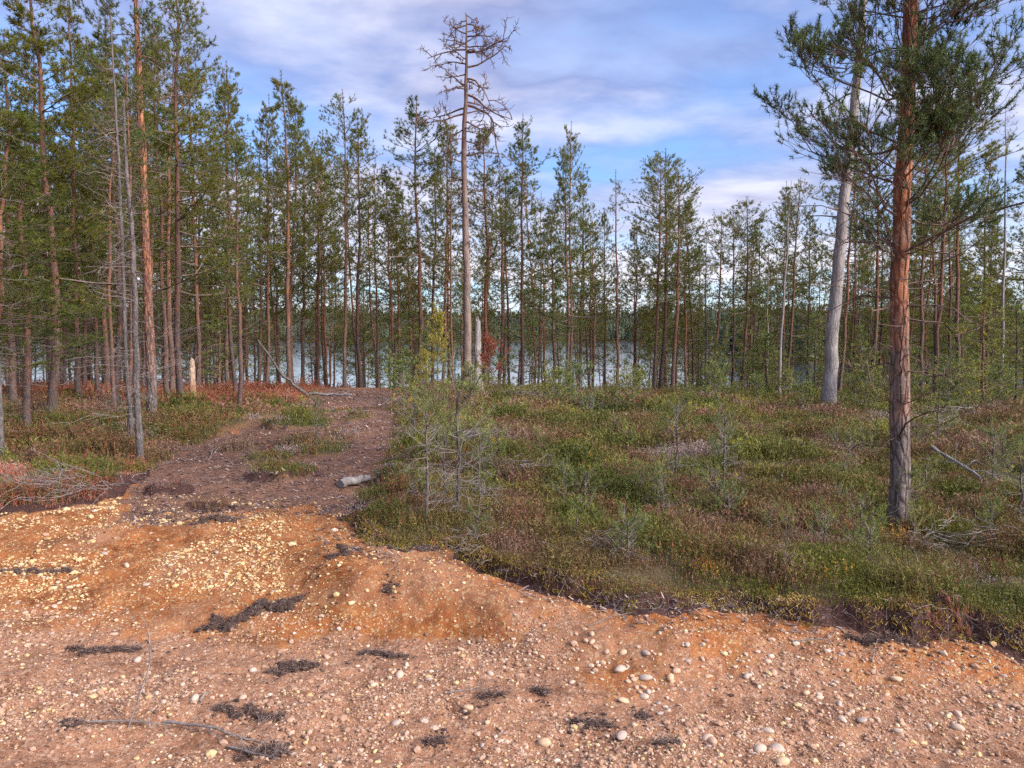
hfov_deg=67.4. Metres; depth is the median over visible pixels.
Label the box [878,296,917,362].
pine tree
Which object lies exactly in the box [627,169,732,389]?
pine tree
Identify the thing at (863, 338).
pine tree
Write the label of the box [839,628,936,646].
turf sod
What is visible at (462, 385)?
brush pile
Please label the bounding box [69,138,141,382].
pine tree
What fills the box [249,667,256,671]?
stone
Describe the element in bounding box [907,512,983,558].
brush pile
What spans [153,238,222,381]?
pine tree
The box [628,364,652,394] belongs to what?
pine sapling
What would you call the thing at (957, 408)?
brush pile
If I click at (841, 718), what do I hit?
stone
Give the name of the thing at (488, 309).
pine tree
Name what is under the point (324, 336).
pine tree
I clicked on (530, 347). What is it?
young pine
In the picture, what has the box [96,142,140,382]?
pine tree
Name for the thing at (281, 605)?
turf sod
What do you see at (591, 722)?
turf sod
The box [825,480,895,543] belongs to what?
pine sapling
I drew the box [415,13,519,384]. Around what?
dead pine
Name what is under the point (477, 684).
loose twig
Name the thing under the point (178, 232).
pine tree
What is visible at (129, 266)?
pine tree
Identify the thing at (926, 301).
pine tree
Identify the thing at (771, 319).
pine tree
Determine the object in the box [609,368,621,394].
young pine
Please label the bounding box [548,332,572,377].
pine tree
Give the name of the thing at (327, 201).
pine tree
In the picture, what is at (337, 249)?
pine tree
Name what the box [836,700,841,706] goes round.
stone
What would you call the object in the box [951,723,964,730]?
stone
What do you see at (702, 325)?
pine tree
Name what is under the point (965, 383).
pine sapling
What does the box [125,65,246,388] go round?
pine tree
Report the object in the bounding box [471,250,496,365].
pine tree
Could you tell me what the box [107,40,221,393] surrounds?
pine tree
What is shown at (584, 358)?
pine tree
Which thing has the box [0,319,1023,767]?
ground
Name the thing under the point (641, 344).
pine tree
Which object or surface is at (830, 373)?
dead tree
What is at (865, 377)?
pine sapling
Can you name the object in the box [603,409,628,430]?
pine sapling
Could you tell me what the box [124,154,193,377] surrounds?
pine tree
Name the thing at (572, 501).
pine sapling
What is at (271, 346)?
pine tree
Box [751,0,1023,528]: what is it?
pine tree
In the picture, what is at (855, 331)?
young pine
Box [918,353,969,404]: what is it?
pine sapling
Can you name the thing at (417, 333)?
pine tree
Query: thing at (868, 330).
pine tree
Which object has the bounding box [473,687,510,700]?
turf sod
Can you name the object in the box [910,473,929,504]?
pine sapling
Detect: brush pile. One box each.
[0,449,145,509]
[356,393,408,407]
[410,403,520,445]
[423,360,495,390]
[430,525,501,556]
[488,453,563,480]
[494,377,567,398]
[537,392,621,410]
[543,518,624,555]
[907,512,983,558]
[910,390,1011,417]
[935,507,1020,550]
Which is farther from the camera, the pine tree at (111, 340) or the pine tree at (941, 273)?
the pine tree at (941, 273)
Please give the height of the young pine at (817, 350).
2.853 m
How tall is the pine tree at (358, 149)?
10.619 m
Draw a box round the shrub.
[919,588,979,640]
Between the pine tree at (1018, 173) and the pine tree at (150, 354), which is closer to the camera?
the pine tree at (150, 354)
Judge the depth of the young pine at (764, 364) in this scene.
28.95 m
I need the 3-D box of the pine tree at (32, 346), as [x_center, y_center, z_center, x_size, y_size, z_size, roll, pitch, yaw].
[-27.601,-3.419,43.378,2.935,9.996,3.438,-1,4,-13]
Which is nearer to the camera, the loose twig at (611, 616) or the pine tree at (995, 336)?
the loose twig at (611, 616)
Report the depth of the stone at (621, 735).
3.61 m
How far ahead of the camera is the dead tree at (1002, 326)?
23.76 m
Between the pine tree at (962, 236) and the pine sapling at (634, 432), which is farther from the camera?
the pine tree at (962, 236)
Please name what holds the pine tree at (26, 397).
on the ground
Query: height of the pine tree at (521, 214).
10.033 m
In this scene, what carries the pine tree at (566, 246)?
on the ground
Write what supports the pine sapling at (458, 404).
on the ground
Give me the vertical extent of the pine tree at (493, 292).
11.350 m
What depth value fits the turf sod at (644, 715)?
3.81 m
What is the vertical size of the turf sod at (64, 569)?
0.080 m
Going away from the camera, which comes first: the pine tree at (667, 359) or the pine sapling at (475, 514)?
the pine sapling at (475, 514)
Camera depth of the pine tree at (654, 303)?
42.56 m
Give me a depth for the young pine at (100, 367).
31.41 m
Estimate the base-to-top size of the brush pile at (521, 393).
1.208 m
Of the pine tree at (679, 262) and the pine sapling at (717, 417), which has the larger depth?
the pine tree at (679, 262)
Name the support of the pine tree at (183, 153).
on the ground
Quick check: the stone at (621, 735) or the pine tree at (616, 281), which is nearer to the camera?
the stone at (621, 735)
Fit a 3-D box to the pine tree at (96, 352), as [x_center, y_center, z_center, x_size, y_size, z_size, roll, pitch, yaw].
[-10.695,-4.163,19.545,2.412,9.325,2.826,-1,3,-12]
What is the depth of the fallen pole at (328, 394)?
21.16 m
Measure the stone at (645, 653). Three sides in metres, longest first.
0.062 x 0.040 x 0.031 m
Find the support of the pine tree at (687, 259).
on the ground
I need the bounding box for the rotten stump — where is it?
[189,357,196,397]
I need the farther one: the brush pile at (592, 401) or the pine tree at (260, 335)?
the pine tree at (260, 335)
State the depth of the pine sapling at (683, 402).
7.96 m
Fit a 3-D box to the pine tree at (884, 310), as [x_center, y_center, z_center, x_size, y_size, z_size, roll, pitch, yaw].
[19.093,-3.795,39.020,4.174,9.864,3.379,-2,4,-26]
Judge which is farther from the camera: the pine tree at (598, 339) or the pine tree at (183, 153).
the pine tree at (598, 339)
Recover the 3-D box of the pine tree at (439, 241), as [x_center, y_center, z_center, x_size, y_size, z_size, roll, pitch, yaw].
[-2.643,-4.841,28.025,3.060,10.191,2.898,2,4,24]
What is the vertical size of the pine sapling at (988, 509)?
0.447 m
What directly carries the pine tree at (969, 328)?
on the ground
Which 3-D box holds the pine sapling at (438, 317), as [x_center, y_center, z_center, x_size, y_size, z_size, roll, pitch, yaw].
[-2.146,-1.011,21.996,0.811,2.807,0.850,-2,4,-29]
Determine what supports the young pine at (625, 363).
on the ground
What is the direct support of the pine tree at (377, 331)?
on the ground
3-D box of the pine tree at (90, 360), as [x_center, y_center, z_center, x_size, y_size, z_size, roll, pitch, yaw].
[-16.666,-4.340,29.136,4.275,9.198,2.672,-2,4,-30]
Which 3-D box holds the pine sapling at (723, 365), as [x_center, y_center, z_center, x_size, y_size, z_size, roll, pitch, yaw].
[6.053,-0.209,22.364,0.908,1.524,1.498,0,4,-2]
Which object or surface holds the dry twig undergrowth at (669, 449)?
on the ground
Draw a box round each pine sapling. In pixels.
[306,389,326,442]
[380,371,443,442]
[384,349,441,404]
[390,367,466,524]
[390,460,438,506]
[398,370,416,395]
[412,345,432,393]
[418,340,514,520]
[424,301,450,388]
[428,416,466,503]
[445,417,508,518]
[456,360,481,391]
[459,504,493,535]
[460,436,502,470]
[469,466,503,498]
[473,332,510,394]
[523,426,559,455]
[538,361,579,400]
[539,443,569,473]
[540,450,583,503]
[549,367,578,404]
[553,505,590,538]
[561,458,614,495]
[562,354,618,397]
[568,487,607,517]
[575,384,603,412]
[601,384,619,409]
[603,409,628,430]
[605,492,657,568]
[605,522,642,561]
[615,421,637,443]
[616,366,657,408]
[618,455,660,505]
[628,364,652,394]
[643,451,667,504]
[645,364,720,475]
[651,469,674,492]
[652,456,678,521]
[653,444,688,477]
[658,399,690,423]
[665,400,690,423]
[683,382,695,399]
[683,462,746,518]
[700,363,729,397]
[700,385,757,499]
[701,352,736,394]
[701,456,722,478]
[705,421,746,458]
[706,470,756,522]
[731,380,744,393]
[749,370,766,397]
[750,496,787,530]
[769,365,794,395]
[774,498,797,567]
[784,374,815,410]
[799,492,858,548]
[824,420,859,448]
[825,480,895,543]
[826,477,856,502]
[828,454,857,472]
[832,413,883,453]
[837,356,889,409]
[837,421,863,466]
[838,421,868,453]
[845,375,861,395]
[845,510,889,567]
[868,384,884,403]
[887,465,933,516]
[900,498,931,566]
[910,363,945,399]
[910,409,943,443]
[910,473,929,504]
[911,452,944,489]
[914,421,940,442]
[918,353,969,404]
[918,388,966,441]
[949,367,998,405]
[965,415,1023,478]
[968,359,1020,404]
[968,366,989,395]
[968,481,1018,523]
[968,501,1009,534]
[975,417,1023,467]
[975,492,1014,531]
[986,434,1023,519]
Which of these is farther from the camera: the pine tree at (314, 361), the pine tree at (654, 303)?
the pine tree at (314, 361)
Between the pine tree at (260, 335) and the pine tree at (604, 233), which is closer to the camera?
the pine tree at (260, 335)
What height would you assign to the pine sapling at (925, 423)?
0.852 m
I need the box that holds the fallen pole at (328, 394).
[309,392,351,396]
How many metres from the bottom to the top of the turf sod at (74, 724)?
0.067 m
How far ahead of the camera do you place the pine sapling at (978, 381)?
21.82 m
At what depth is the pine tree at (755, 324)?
40.53 m
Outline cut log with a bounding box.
[337,474,370,487]
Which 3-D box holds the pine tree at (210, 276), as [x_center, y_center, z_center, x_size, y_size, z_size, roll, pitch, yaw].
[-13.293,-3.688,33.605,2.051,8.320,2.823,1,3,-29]
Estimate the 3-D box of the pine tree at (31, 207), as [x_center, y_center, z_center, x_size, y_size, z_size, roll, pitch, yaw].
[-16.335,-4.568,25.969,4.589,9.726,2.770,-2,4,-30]
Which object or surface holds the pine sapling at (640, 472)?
on the ground
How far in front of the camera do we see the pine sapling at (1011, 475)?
6.83 m
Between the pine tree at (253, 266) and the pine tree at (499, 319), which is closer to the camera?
the pine tree at (253, 266)
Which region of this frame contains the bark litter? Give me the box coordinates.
[130,387,888,635]
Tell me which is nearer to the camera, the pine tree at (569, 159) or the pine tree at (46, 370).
the pine tree at (569, 159)
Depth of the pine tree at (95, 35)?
16.82 m
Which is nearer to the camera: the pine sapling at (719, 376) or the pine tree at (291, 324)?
the pine sapling at (719, 376)
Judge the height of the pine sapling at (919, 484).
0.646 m
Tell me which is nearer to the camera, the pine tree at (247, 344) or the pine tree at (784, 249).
the pine tree at (784, 249)
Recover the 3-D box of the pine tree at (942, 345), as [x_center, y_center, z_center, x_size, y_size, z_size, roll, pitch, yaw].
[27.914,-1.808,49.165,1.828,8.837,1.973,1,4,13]
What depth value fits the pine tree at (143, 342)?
23.27 m
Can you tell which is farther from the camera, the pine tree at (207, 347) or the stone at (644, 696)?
the pine tree at (207, 347)
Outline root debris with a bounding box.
[340,536,1023,648]
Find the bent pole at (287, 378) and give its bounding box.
[257,340,308,396]
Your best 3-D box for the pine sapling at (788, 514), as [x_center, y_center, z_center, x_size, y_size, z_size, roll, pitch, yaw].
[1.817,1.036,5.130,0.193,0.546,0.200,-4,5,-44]
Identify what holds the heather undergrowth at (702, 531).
on the ground
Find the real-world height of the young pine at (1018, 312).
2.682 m
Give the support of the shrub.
on the ground
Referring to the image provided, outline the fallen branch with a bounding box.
[919,443,1006,481]
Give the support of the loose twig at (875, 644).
on the ground
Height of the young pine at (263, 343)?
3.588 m
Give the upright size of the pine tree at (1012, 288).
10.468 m
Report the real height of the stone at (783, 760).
0.041 m
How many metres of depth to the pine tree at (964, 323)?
42.50 m
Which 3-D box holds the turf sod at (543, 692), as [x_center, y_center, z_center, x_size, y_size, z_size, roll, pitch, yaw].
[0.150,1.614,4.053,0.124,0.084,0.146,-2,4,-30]
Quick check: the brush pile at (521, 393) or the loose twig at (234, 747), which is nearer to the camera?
the loose twig at (234, 747)
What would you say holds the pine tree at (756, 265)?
on the ground
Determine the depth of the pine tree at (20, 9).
13.24 m
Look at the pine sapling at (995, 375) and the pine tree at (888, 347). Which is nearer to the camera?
the pine sapling at (995, 375)
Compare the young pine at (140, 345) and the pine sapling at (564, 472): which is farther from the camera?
the young pine at (140, 345)
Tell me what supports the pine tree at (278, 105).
on the ground
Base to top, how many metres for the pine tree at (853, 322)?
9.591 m
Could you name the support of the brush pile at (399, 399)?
on the ground
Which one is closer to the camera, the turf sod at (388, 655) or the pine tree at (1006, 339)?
the turf sod at (388, 655)
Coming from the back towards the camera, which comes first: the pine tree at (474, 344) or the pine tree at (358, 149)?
the pine tree at (474, 344)
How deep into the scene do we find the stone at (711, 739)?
3.58 m
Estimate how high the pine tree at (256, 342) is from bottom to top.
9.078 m
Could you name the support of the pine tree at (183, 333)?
on the ground
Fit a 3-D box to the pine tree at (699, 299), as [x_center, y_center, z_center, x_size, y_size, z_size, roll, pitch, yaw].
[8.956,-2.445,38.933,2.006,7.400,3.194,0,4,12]
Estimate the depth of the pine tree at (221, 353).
52.88 m
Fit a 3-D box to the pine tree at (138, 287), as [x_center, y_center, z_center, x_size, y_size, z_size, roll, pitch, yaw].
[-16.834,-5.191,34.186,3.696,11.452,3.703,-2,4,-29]
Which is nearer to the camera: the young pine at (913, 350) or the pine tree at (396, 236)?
the young pine at (913, 350)
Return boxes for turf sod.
[0,566,44,575]
[42,565,73,573]
[56,713,103,729]
[64,636,143,659]
[185,511,244,524]
[191,591,308,632]
[206,699,290,724]
[232,738,295,762]
[264,653,324,677]
[324,544,363,558]
[357,645,410,658]
[379,576,400,595]
[417,734,453,756]
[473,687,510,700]
[530,680,554,696]
[565,713,618,730]
[632,706,651,718]
[650,735,684,746]
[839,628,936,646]
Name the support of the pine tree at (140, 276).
on the ground
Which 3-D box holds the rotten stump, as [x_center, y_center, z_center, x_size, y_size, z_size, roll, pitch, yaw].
[-7.293,-0.042,17.522,0.259,1.131,0.256,0,4,0]
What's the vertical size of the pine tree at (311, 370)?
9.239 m
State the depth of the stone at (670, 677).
4.15 m
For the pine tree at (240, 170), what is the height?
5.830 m
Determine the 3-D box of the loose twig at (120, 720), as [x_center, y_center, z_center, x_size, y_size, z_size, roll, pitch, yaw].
[-1.862,1.555,3.740,0.417,0.283,0.090,1,4,9]
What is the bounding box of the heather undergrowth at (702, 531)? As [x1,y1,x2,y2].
[0,375,1023,640]
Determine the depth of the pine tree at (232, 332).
45.83 m
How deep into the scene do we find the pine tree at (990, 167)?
33.45 m
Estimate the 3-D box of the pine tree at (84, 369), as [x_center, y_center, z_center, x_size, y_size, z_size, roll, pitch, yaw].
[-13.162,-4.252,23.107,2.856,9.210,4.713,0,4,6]
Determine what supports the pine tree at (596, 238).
on the ground
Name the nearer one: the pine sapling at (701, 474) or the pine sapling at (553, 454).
the pine sapling at (701, 474)
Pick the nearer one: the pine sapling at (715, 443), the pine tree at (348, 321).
the pine sapling at (715, 443)
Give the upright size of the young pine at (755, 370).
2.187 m
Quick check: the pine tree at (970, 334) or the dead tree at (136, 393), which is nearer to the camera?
the dead tree at (136, 393)
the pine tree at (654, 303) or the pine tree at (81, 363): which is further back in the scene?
the pine tree at (81, 363)
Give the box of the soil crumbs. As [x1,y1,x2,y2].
[3,515,1008,767]
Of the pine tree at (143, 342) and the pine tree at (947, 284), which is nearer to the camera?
the pine tree at (143, 342)
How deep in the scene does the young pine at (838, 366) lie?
30.42 m
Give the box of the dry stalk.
[116,604,162,727]
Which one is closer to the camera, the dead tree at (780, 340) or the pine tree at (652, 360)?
the dead tree at (780, 340)
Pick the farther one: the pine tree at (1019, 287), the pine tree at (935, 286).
the pine tree at (1019, 287)
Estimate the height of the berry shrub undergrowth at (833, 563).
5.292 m
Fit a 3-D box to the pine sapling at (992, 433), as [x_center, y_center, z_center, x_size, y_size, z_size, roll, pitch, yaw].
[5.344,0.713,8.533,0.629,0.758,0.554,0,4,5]
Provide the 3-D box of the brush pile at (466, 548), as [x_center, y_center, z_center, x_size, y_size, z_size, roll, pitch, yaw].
[-0.354,1.169,5.629,0.566,0.248,0.244,1,4,8]
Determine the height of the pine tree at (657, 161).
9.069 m
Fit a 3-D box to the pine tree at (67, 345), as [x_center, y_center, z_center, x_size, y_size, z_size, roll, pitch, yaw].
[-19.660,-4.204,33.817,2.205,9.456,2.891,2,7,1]
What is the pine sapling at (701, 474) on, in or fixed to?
on the ground
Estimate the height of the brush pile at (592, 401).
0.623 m
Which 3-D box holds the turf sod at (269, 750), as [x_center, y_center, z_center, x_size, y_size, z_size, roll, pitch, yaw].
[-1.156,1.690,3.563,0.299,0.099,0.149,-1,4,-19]
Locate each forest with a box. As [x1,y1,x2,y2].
[0,155,1023,387]
[13,305,1022,361]
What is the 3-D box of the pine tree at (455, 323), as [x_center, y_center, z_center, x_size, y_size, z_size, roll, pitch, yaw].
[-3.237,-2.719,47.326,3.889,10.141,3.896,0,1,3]
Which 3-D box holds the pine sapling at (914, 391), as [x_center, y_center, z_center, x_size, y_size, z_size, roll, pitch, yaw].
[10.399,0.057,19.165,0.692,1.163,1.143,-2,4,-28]
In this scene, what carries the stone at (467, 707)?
on the ground
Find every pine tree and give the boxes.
[0,0,248,416]
[0,27,106,403]
[0,28,103,384]
[0,39,173,387]
[0,105,121,431]
[0,118,115,428]
[0,127,82,371]
[0,211,40,385]
[0,264,42,382]
[1,171,67,384]
[2,265,42,375]
[3,0,138,398]
[6,187,45,379]
[14,111,100,383]
[20,147,85,382]
[33,270,92,380]
[37,325,47,383]
[39,154,100,386]
[41,98,153,384]
[43,154,126,382]
[43,164,125,378]
[45,35,140,395]
[47,185,79,382]
[61,4,222,404]
[62,248,108,352]
[64,77,160,409]
[66,320,100,378]
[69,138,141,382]
[70,41,192,436]
[71,32,215,372]
[72,0,234,415]
[75,35,248,392]
[76,101,204,383]
[80,263,127,346]
[81,0,267,401]
[95,203,157,354]
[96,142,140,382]
[100,287,128,379]
[106,170,141,365]
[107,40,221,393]
[107,134,155,380]
[107,141,181,388]
[108,256,161,360]
[113,297,142,379]
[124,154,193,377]
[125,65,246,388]
[128,61,263,390]
[137,121,196,383]
[139,206,190,359]
[140,171,224,373]
[141,315,182,382]
[153,145,240,376]
[153,219,217,360]
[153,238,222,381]
[172,258,219,383]
[179,75,277,387]
[180,275,237,383]
[180,276,204,376]
[180,301,211,380]
[182,210,232,385]
[182,277,224,384]
[187,131,282,406]
[187,287,238,380]
[199,279,257,375]
[200,216,263,382]
[215,231,257,366]
[217,95,316,383]
[222,150,272,381]
[226,135,306,381]
[228,261,262,383]
[231,205,312,383]
[233,168,324,380]
[233,203,269,380]
[234,254,261,378]
[234,296,263,380]
[237,308,257,380]
[244,70,332,385]
[245,224,292,381]
[247,145,319,381]
[248,300,285,383]
[249,95,324,355]
[249,255,313,374]
[264,135,349,384]
[279,133,366,384]
[293,88,391,387]
[293,170,355,385]
[295,154,357,385]
[295,175,360,383]
[296,311,339,386]
[297,226,362,383]
[297,290,324,381]
[300,148,373,387]
[305,259,353,385]
[327,308,357,386]
[328,303,362,378]
[329,253,391,387]
[330,114,400,387]
[335,280,380,387]
[350,94,460,381]
[352,160,397,387]
[354,174,438,385]
[354,295,395,374]
[355,168,413,387]
[355,213,423,387]
[372,210,436,384]
[379,272,415,382]
[391,282,430,376]
[394,150,462,383]
[395,289,439,385]
[396,278,435,370]
[401,119,489,380]
[413,129,489,381]
[423,141,480,381]
[431,264,491,377]
[438,244,489,357]
[446,319,462,381]
[450,120,525,385]
[453,164,540,386]
[455,200,514,381]
[460,308,494,377]
[471,208,516,381]
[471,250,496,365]
[471,308,506,376]
[473,195,544,383]
[479,173,538,385]
[488,114,560,385]
[512,307,548,380]
[513,202,590,381]
[513,268,557,383]
[517,219,561,381]
[518,194,558,384]
[535,121,589,386]
[537,170,621,386]
[537,275,586,385]
[541,146,634,383]
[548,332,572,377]
[558,213,605,388]
[562,219,625,388]
[566,219,609,385]
[570,321,592,387]
[575,280,612,381]
[579,212,627,385]
[584,296,622,383]
[593,170,650,385]
[602,217,675,378]
[607,153,697,390]
[613,150,704,390]
[614,245,662,376]
[623,311,652,377]
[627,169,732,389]
[631,256,673,382]
[632,209,700,390]
[637,306,661,381]
[643,216,689,386]
[643,320,671,388]
[647,296,715,378]
[651,312,676,385]
[660,237,731,387]
[662,197,708,388]
[662,249,706,383]
[668,202,753,388]
[670,344,697,381]
[672,264,708,386]
[686,211,759,385]
[687,295,711,382]
[701,206,775,386]
[708,196,790,387]
[722,307,752,382]
[734,218,779,389]
[736,244,769,385]
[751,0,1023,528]
[751,181,827,387]
[755,270,786,383]
[756,179,830,386]
[758,264,808,384]
[764,204,848,380]
[768,346,804,383]
[773,255,823,387]
[802,316,826,385]
[804,148,892,393]
[807,174,888,384]
[816,136,917,389]
[821,283,860,385]
[821,283,873,354]
[829,258,887,382]
[841,177,880,385]
[846,212,916,383]
[847,240,889,382]
[858,252,888,382]
[858,293,886,384]
[860,282,889,383]
[862,199,944,334]
[862,293,917,379]
[874,190,953,382]
[875,250,927,370]
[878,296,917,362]
[879,207,941,358]
[886,107,986,390]
[888,95,1023,394]
[908,239,928,367]
[910,206,978,360]
[910,290,944,381]
[911,116,955,367]
[911,156,994,385]
[911,279,954,357]
[912,70,1020,388]
[923,253,975,361]
[929,295,953,372]
[931,192,981,382]
[933,294,959,380]
[937,274,996,385]
[943,139,1022,389]
[943,240,979,371]
[944,272,1013,387]
[961,155,1023,385]
[962,207,1023,387]
[963,290,996,382]
[969,284,1019,387]
[980,288,1021,382]
[981,293,1022,388]
[989,286,1022,387]
[1006,302,1023,349]
[1008,238,1023,338]
[1015,238,1023,262]
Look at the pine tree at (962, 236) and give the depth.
40.53 m
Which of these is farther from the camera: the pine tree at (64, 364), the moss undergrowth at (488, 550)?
the pine tree at (64, 364)
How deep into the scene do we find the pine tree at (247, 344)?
51.27 m
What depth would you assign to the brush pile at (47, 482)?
7.17 m
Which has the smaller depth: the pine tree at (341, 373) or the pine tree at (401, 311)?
the pine tree at (401, 311)
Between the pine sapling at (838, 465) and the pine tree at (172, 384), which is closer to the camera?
the pine sapling at (838, 465)
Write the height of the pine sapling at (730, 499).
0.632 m
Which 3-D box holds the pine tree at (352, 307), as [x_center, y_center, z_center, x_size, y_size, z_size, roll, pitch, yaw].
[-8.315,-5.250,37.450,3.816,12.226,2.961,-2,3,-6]
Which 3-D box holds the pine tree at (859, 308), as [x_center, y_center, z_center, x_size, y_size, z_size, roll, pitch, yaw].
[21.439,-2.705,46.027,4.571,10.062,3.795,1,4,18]
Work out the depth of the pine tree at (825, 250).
23.82 m
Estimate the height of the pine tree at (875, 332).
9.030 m
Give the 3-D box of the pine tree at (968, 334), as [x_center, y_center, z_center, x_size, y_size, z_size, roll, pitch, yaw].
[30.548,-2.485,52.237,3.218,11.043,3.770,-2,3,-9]
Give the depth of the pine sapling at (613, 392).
16.39 m
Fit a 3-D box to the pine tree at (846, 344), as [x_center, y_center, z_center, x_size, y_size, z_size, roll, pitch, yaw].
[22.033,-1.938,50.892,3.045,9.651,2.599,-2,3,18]
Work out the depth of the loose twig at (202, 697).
3.95 m
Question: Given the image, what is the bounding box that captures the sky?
[0,0,1023,316]
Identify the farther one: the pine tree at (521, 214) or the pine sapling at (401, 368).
the pine tree at (521, 214)
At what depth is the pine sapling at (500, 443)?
6.12 m
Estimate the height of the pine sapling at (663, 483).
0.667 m
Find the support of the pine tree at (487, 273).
on the ground
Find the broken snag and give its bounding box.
[474,317,483,389]
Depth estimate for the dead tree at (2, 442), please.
9.66 m
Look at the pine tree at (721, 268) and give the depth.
32.60 m
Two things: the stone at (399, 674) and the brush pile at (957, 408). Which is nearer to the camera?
the stone at (399, 674)
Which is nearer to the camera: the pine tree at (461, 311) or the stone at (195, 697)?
the stone at (195, 697)
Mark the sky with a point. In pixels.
(635, 79)
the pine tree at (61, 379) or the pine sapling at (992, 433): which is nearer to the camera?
the pine sapling at (992, 433)
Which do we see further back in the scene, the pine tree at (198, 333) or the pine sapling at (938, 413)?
the pine tree at (198, 333)
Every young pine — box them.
[1,309,43,382]
[60,316,103,380]
[120,330,186,379]
[156,306,252,388]
[245,321,285,384]
[362,353,393,387]
[363,336,411,386]
[384,311,447,382]
[488,287,551,385]
[605,327,677,388]
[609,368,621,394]
[617,360,632,388]
[677,330,718,387]
[688,321,731,386]
[693,345,728,388]
[701,284,788,389]
[713,338,786,387]
[734,333,801,388]
[734,336,776,386]
[736,353,776,388]
[792,312,845,386]
[802,337,852,386]
[840,325,881,395]
[876,316,930,390]
[909,341,947,387]
[932,276,1023,400]
[934,295,1013,387]
[977,328,1021,387]
[980,303,1023,403]
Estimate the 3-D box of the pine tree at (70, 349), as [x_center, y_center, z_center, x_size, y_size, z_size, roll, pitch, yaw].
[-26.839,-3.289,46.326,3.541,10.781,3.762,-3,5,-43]
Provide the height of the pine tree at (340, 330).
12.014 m
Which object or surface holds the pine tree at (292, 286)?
on the ground
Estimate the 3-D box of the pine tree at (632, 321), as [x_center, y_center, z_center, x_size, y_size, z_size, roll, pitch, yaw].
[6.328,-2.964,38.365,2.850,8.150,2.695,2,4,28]
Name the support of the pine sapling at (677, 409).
on the ground
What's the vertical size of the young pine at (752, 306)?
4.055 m
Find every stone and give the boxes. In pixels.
[133,656,141,662]
[191,694,198,700]
[239,694,246,698]
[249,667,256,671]
[286,717,294,722]
[391,719,399,724]
[395,670,402,678]
[462,704,472,710]
[537,737,550,746]
[614,665,624,672]
[616,730,626,739]
[617,697,628,702]
[619,649,626,654]
[639,674,652,680]
[639,693,648,699]
[641,650,649,655]
[666,673,673,680]
[672,667,680,673]
[694,724,703,729]
[702,733,712,740]
[707,736,716,743]
[743,673,749,678]
[754,744,766,751]
[760,727,773,733]
[769,743,784,753]
[770,669,776,676]
[775,756,789,764]
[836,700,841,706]
[837,715,846,722]
[857,717,866,722]
[889,676,902,681]
[893,728,902,732]
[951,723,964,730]
[952,710,961,716]
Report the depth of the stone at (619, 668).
4.23 m
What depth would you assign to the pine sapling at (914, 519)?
5.02 m
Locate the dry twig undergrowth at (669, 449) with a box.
[0,383,1023,623]
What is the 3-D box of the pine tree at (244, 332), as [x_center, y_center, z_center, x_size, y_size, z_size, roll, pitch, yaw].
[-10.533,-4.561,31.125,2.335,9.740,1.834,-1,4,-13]
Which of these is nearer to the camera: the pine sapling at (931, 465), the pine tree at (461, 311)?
the pine sapling at (931, 465)
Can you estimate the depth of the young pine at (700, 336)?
37.97 m
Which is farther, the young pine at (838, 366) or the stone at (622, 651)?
the young pine at (838, 366)
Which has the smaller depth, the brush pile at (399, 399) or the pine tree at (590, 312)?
the brush pile at (399, 399)
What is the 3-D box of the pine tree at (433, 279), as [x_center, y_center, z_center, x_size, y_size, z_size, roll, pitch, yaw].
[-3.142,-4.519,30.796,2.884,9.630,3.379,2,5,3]
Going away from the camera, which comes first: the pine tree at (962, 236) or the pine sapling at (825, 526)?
the pine sapling at (825, 526)
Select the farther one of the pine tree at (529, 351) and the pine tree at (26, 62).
the pine tree at (529, 351)
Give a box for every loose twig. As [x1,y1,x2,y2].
[87,679,171,734]
[163,710,268,745]
[199,690,209,702]
[227,711,291,759]
[448,653,497,692]
[588,600,628,626]
[792,620,861,644]
[869,620,879,662]
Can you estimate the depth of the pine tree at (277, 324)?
35.67 m
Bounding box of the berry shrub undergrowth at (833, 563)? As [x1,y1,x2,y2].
[0,380,1023,609]
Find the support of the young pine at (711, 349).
on the ground
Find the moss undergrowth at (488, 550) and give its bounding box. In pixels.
[341,509,1023,654]
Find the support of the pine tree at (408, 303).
on the ground
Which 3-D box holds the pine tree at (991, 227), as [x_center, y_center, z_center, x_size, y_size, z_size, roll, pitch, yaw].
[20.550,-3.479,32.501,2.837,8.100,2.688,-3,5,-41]
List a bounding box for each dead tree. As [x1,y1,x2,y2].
[0,53,51,455]
[42,99,205,462]
[77,15,170,443]
[693,230,718,388]
[762,226,777,369]
[773,181,800,394]
[793,0,893,407]
[996,112,1023,391]
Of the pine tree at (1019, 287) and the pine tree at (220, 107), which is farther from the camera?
the pine tree at (1019, 287)
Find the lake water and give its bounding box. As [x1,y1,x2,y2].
[0,342,1022,389]
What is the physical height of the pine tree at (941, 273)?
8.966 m
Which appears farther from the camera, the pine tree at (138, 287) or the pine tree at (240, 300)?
the pine tree at (240, 300)
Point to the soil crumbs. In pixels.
(431, 663)
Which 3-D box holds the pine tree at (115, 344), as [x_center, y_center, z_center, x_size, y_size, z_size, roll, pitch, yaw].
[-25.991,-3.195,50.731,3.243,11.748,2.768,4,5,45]
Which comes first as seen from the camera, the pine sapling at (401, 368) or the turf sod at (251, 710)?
the turf sod at (251, 710)
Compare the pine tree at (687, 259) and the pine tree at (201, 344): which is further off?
the pine tree at (201, 344)
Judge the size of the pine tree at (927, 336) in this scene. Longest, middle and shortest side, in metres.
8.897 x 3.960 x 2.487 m
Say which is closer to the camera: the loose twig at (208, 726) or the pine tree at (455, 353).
the loose twig at (208, 726)
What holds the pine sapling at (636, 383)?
on the ground
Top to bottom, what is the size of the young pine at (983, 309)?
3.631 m

